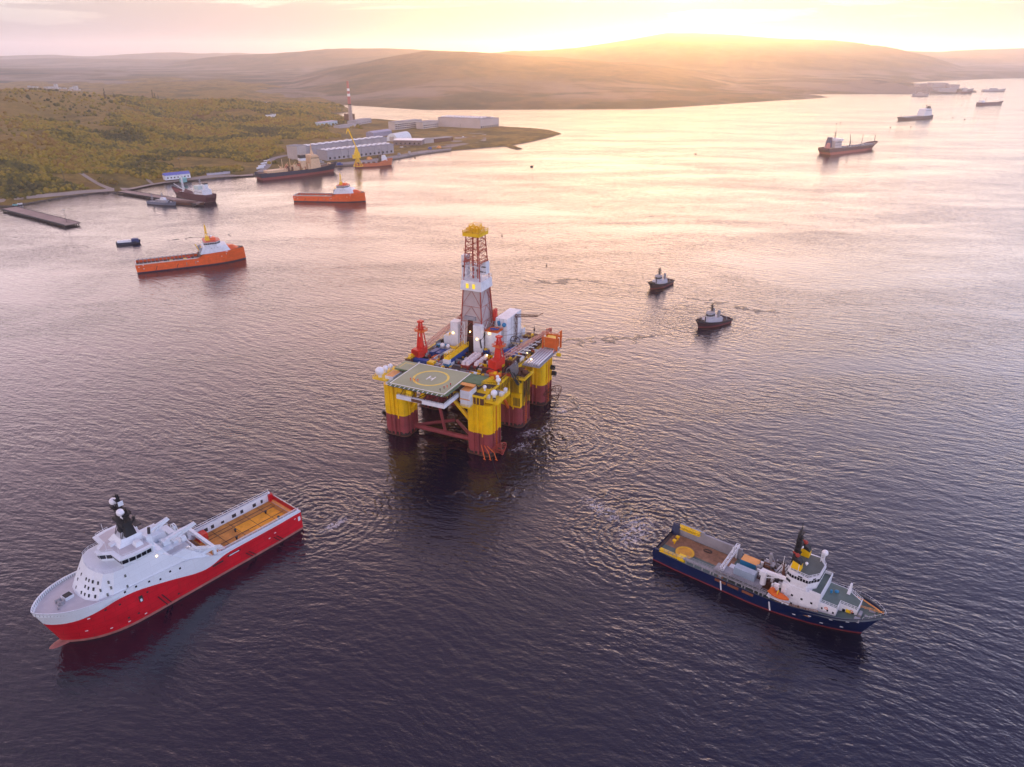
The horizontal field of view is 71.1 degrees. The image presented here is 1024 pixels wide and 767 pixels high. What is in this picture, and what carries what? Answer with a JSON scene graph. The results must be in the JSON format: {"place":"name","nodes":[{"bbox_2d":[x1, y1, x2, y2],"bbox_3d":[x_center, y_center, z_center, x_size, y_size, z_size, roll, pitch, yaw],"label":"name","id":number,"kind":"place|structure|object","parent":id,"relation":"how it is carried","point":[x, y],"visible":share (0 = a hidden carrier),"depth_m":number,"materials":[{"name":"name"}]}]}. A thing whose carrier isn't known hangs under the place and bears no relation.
{"place":"outdoors","nodes":[
{"label":"outdoors","id":0,"kind":"place"},
{"bbox_2d":[0,174,252,201],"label":"road","id":1,"kind":"structure","parent":0,"point":[98,190],"depth_m":914.21,"materials":[{"name":"grey asphalt"}]},
{"bbox_2d":[253,155,287,174],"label":"access road","id":2,"kind":"structure","parent":0,"point":[267,166],"depth_m":1108.92,"materials":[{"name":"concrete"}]},
{"bbox_2d":[0,77,560,206],"bbox_3d":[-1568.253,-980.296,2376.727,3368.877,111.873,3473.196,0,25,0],"label":"coastal land","id":3,"kind":"structure","parent":0,"point":[502,136],"depth_m":1471.60,"materials":[{"name":"green plant"}]},
{"bbox_2d":[80,173,113,189],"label":"track","id":4,"kind":"structure","parent":3,"relation":"on","point":[94,181],"depth_m":929.20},
{"bbox_2d":[7,176,239,206],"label":"shore rocks","id":5,"kind":"object","parent":3,"relation":"on","point":[110,192],"visible":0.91,"depth_m":911.92,"materials":[{"name":"grey stone"}]},
{"bbox_2d":[162,171,190,179],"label":"house","id":6,"kind":"structure","parent":3,"relation":"on","point":[172,175],"depth_m":983.69,"materials":[{"name":"white paint"}]},
{"bbox_2d":[0,87,362,198],"bbox_3d":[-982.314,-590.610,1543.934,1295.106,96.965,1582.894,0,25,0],"label":"autumn birch scrub","id":7,"kind":"object","parent":3,"relation":"on","point":[125,153],"visible":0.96,"depth_m":1224.13,"materials":[{"name":"green plant"}]},
{"bbox_2d":[179,177,186,182],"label":"shed","id":8,"kind":"structure","parent":3,"relation":"on","point":[184,179],"depth_m":969.62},
{"bbox_2d":[206,171,229,174],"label":"shed","id":9,"kind":"structure","parent":3,"relation":"on","point":[223,172],"depth_m":1022.81,"materials":[{"name":"grey metal"}]},
{"bbox_2d":[315,120,337,125],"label":"flat building","id":10,"kind":"structure","parent":3,"relation":"on","point":[330,122],"depth_m":1633.54,"materials":[{"name":"grey concrete"}]},
{"bbox_2d":[334,123,356,127],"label":"flat building","id":11,"kind":"structure","parent":3,"relation":"on","point":[345,125],"depth_m":1614.11,"materials":[{"name":"grey concrete"}]},
{"bbox_2d":[346,81,352,119],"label":"factory chimney","id":12,"kind":"object","parent":3,"relation":"on","point":[349,104],"visible":0.98,"depth_m":1738.52,"materials":[{"name":"white paint"}]},
{"bbox_2d":[344,113,354,119],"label":"boiler house","id":13,"kind":"structure","parent":3,"relation":"on","point":[346,116],"depth_m":1786.74,"materials":[{"name":"metal"}]},
{"bbox_2d":[347,118,371,124],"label":"flat building","id":14,"kind":"structure","parent":3,"relation":"on","point":[360,121],"depth_m":1705.74,"materials":[{"name":"grey concrete"}]},
{"bbox_2d":[438,115,490,128],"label":"long hall","id":15,"kind":"structure","parent":3,"relation":"on","point":[458,121],"depth_m":1642.78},
{"bbox_2d":[480,117,498,128],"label":"long hall","id":16,"kind":"structure","parent":3,"relation":"on","point":[489,122],"depth_m":1645.52,"materials":[{"name":"grey concrete"}]},
{"bbox_2d":[321,148,451,165],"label":"quay","id":17,"kind":"structure","parent":0,"point":[397,156],"depth_m":1215.31,"materials":[{"name":"concrete"}]},
{"bbox_2d":[286,144,305,159],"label":"warehouse","id":18,"kind":"structure","parent":17,"relation":"on","point":[294,151],"depth_m":1158.75,"materials":[{"name":"grey metal"}]},
{"bbox_2d":[303,136,386,154],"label":"warehouse","id":19,"kind":"structure","parent":17,"relation":"on","point":[357,141],"depth_m":1250.49,"materials":[{"name":"grey metal"}]},
{"bbox_2d":[346,128,362,166],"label":"harbour crane","id":20,"kind":"object","parent":17,"relation":"on","point":[356,156],"visible":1,"depth_m":1096.79,"materials":[{"name":"yellow paint"}]},
{"bbox_2d":[316,142,393,160],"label":"warehouse","id":21,"kind":"structure","parent":17,"relation":"on","point":[333,153],"depth_m":1186.13,"materials":[{"name":"grey metal"}]},
{"bbox_2d":[406,133,485,147],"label":"storage yard","id":22,"kind":"structure","parent":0,"point":[452,145],"depth_m":1367.22,"materials":[{"name":"grey concrete"}]},
{"bbox_2d":[366,129,391,136],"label":"flat building","id":23,"kind":"structure","parent":22,"relation":"on","point":[384,132],"depth_m":1473.48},
{"bbox_2d":[387,131,411,141],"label":"arched hangar","id":24,"kind":"structure","parent":22,"relation":"on","point":[393,136],"depth_m":1398.41,"materials":[{"name":"white metal"}]},
{"bbox_2d":[388,119,421,129],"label":"office block","id":25,"kind":"structure","parent":22,"relation":"on","point":[401,124],"depth_m":1604.84,"materials":[{"name":"grey concrete"}]},
{"bbox_2d":[393,138,424,144],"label":"flat building","id":26,"kind":"structure","parent":22,"relation":"on","point":[407,141],"depth_m":1338.67,"materials":[{"name":"white paint"}]},
{"bbox_2d":[416,120,438,128],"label":"office block","id":27,"kind":"structure","parent":22,"relation":"on","point":[426,124],"depth_m":1618.24,"materials":[{"name":"grey concrete"}]},
{"bbox_2d":[424,137,433,143],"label":"flat building","id":28,"kind":"structure","parent":22,"relation":"on","point":[428,140],"depth_m":1369.46,"materials":[{"name":"grey concrete"}]},
{"bbox_2d":[433,136,452,142],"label":"flat building","id":29,"kind":"structure","parent":22,"relation":"on","point":[443,138],"depth_m":1394.17,"materials":[{"name":"grey concrete"}]},
{"bbox_2d":[0,55,1023,766],"bbox_3d":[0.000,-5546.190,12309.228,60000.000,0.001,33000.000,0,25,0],"label":"water","id":30,"kind":"structure","parent":0,"point":[844,387],"depth_m":326.45,"materials":[{"name":"liquid"}]},
{"bbox_2d":[2,206,79,226],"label":"pier","id":31,"kind":"structure","parent":30,"relation":"in","point":[39,216],"depth_m":769.32,"materials":[{"name":"concrete"}]},
{"bbox_2d":[116,238,140,245],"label":"work boat","id":32,"kind":"object","parent":30,"relation":"on","point":[129,241],"visible":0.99,"depth_m":670.29,"materials":[{"name":"metal"}]},
{"bbox_2d":[117,190,204,205],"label":"pier","id":33,"kind":"structure","parent":30,"relation":"in","point":[142,194],"depth_m":880.43,"materials":[{"name":"concrete"}]},
{"bbox_2d":[146,193,175,205],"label":"patrol boat","id":34,"kind":"object","parent":30,"relation":"on","point":[162,200],"visible":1,"depth_m":839.03,"materials":[{"name":"metal"}]},
{"bbox_2d":[30,490,302,648],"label":"supply vessel","id":35,"kind":"object","parent":30,"relation":"on","point":[127,574],"visible":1,"depth_m":227.70,"materials":[{"name":"red metal"}]},
{"bbox_2d":[173,200,203,205],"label":"barge","id":36,"kind":"object","parent":30,"relation":"on","point":[181,202],"visible":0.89,"depth_m":839.78,"materials":[{"name":"metal"}]},
{"bbox_2d":[134,225,245,272],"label":"platform supply ship","id":37,"kind":"object","parent":30,"relation":"on","point":[212,250],"visible":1,"depth_m":603.00,"materials":[{"name":"orange metal"}]},
{"bbox_2d":[171,175,216,202],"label":"cargo ship","id":38,"kind":"object","parent":30,"relation":"on","point":[202,192],"visible":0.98,"depth_m":856.99,"materials":[{"name":"black paint"}]},
{"bbox_2d":[254,144,336,180],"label":"polar ship","id":39,"kind":"object","parent":30,"relation":"on","point":[307,164],"visible":1,"depth_m":1034.45,"materials":[{"name":"beige paint"}]},
{"bbox_2d":[293,173,365,201],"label":"platform supply ship","id":40,"kind":"object","parent":30,"relation":"on","point":[344,191],"visible":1,"depth_m":856.05,"materials":[{"name":"orange metal"}]},
{"bbox_2d":[355,152,392,167],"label":"supply ship","id":41,"kind":"object","parent":30,"relation":"on","point":[384,160],"visible":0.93,"depth_m":1119.35,"materials":[{"name":"orange paint"}]},
{"bbox_2d":[372,222,561,460],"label":"drilling rig","id":42,"kind":"object","parent":30,"relation":"in","point":[511,390],"visible":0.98,"depth_m":337.80,"materials":[{"name":"yellow paint"}]},
{"bbox_2d":[413,357,429,363],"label":"shipping container","id":43,"kind":"object","parent":42,"relation":"on","point":[420,360],"visible":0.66,"depth_m":338.41,"materials":[{"name":"blue metal"}]},
{"bbox_2d":[427,360,435,365],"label":"shipping container","id":44,"kind":"object","parent":42,"relation":"on","point":[431,362],"visible":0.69,"depth_m":336.46,"materials":[{"name":"yellow metal"}]},
{"bbox_2d":[429,348,440,356],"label":"shipping container","id":45,"kind":"object","parent":42,"relation":"on","point":[432,352],"visible":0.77,"depth_m":348.63,"materials":[{"name":"metal"}]},
{"bbox_2d":[435,349,446,353],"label":"shipping container","id":46,"kind":"object","parent":42,"relation":"on","point":[440,351],"visible":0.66,"depth_m":348.44,"materials":[{"name":"metal"}]},
{"bbox_2d":[524,348,541,363],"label":"riser pipe","id":47,"kind":"object","parent":42,"relation":"on","point":[530,357],"visible":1,"depth_m":347.38,"materials":[{"name":"grey metal"}]},
{"bbox_2d":[526,348,543,363],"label":"riser pipe","id":48,"kind":"object","parent":42,"relation":"on","point":[536,355],"visible":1,"depth_m":347.33,"materials":[{"name":"grey metal"}]},
{"bbox_2d":[529,349,546,364],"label":"riser pipe","id":49,"kind":"object","parent":42,"relation":"on","point":[539,355],"visible":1,"depth_m":346.75,"materials":[{"name":"grey metal"}]},
{"bbox_2d":[531,349,548,364],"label":"riser pipe","id":50,"kind":"object","parent":42,"relation":"on","point":[541,356],"visible":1,"depth_m":346.73,"materials":[{"name":"grey metal"}]},
{"bbox_2d":[534,349,551,365],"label":"riser pipe","id":51,"kind":"object","parent":42,"relation":"on","point":[543,357],"visible":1,"depth_m":346.61,"materials":[{"name":"grey metal"}]},
{"bbox_2d":[537,350,553,365],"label":"riser pipe","id":52,"kind":"object","parent":42,"relation":"on","point":[545,358],"visible":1,"depth_m":345.58,"materials":[{"name":"grey metal"}]},
{"bbox_2d":[648,268,674,289],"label":"tugboat","id":53,"kind":"object","parent":30,"relation":"on","point":[659,281],"visible":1,"depth_m":547.13,"materials":[{"name":"metal"}]},
{"bbox_2d":[695,303,732,327],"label":"tugboat","id":54,"kind":"object","parent":30,"relation":"on","point":[710,319],"visible":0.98,"depth_m":470.28,"materials":[{"name":"metal"}]},
{"bbox_2d":[652,522,885,632],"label":"anchor handling ship","id":55,"kind":"object","parent":30,"relation":"on","point":[808,588],"visible":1,"depth_m":231.54,"materials":[{"name":"blue metal"}]},
{"bbox_2d":[767,587,788,600],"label":"rescue boat","id":56,"kind":"object","parent":55,"relation":"hanging from","point":[776,594],"visible":1,"depth_m":227.01,"materials":[{"name":"orange paint"}]},
{"bbox_2d":[818,132,877,154],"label":"tanker","id":57,"kind":"object","parent":30,"relation":"on","point":[833,146],"visible":0.98,"depth_m":1253.03,"materials":[{"name":"white paint"}]},
{"bbox_2d":[897,105,932,119],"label":"bulk ship","id":58,"kind":"object","parent":30,"relation":"on","point":[924,113],"visible":1,"depth_m":1895.60,"materials":[{"name":"white paint"}]},
{"bbox_2d":[912,89,929,95],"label":"ship","id":59,"kind":"object","parent":30,"relation":"on","point":[921,94],"visible":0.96,"depth_m":2825.56},
{"bbox_2d":[956,85,972,93],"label":"ship","id":60,"kind":"object","parent":30,"relation":"on","point":[964,92],"visible":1,"depth_m":3000.17},
{"bbox_2d":[976,97,1003,104],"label":"cargo ship","id":61,"kind":"object","parent":30,"relation":"on","point":[981,102],"visible":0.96,"depth_m":2365.59,"materials":[{"name":"white paint"}]},
{"bbox_2d":[981,85,1005,91],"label":"ship","id":62,"kind":"object","parent":30,"relation":"on","point":[990,89],"visible":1,"depth_m":3149.03},
{"bbox_2d":[0,33,1023,109],"bbox_3d":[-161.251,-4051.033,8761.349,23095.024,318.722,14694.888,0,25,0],"label":"hills","id":63,"kind":"structure","parent":0,"point":[668,70],"depth_m":3902.95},
{"bbox_2d":[914,83,926,86],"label":"port building","id":64,"kind":"structure","parent":63,"relation":"on","point":[921,84],"depth_m":3203.36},
{"bbox_2d":[927,82,947,87],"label":"port building","id":65,"kind":"structure","parent":63,"relation":"on","point":[936,84],"depth_m":3141.77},
{"bbox_2d":[933,88,956,92],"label":"port building","id":66,"kind":"structure","parent":63,"relation":"on","point":[953,90],"depth_m":3014.10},
{"bbox_2d":[945,84,959,88],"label":"port building","id":67,"kind":"structure","parent":63,"relation":"on","point":[957,86],"depth_m":3123.66,"materials":[{"name":"grey concrete"}]},
{"bbox_2d":[0,0,1023,54],"label":"sky","id":68,"kind":"structure","parent":0,"point":[27,27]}
]}

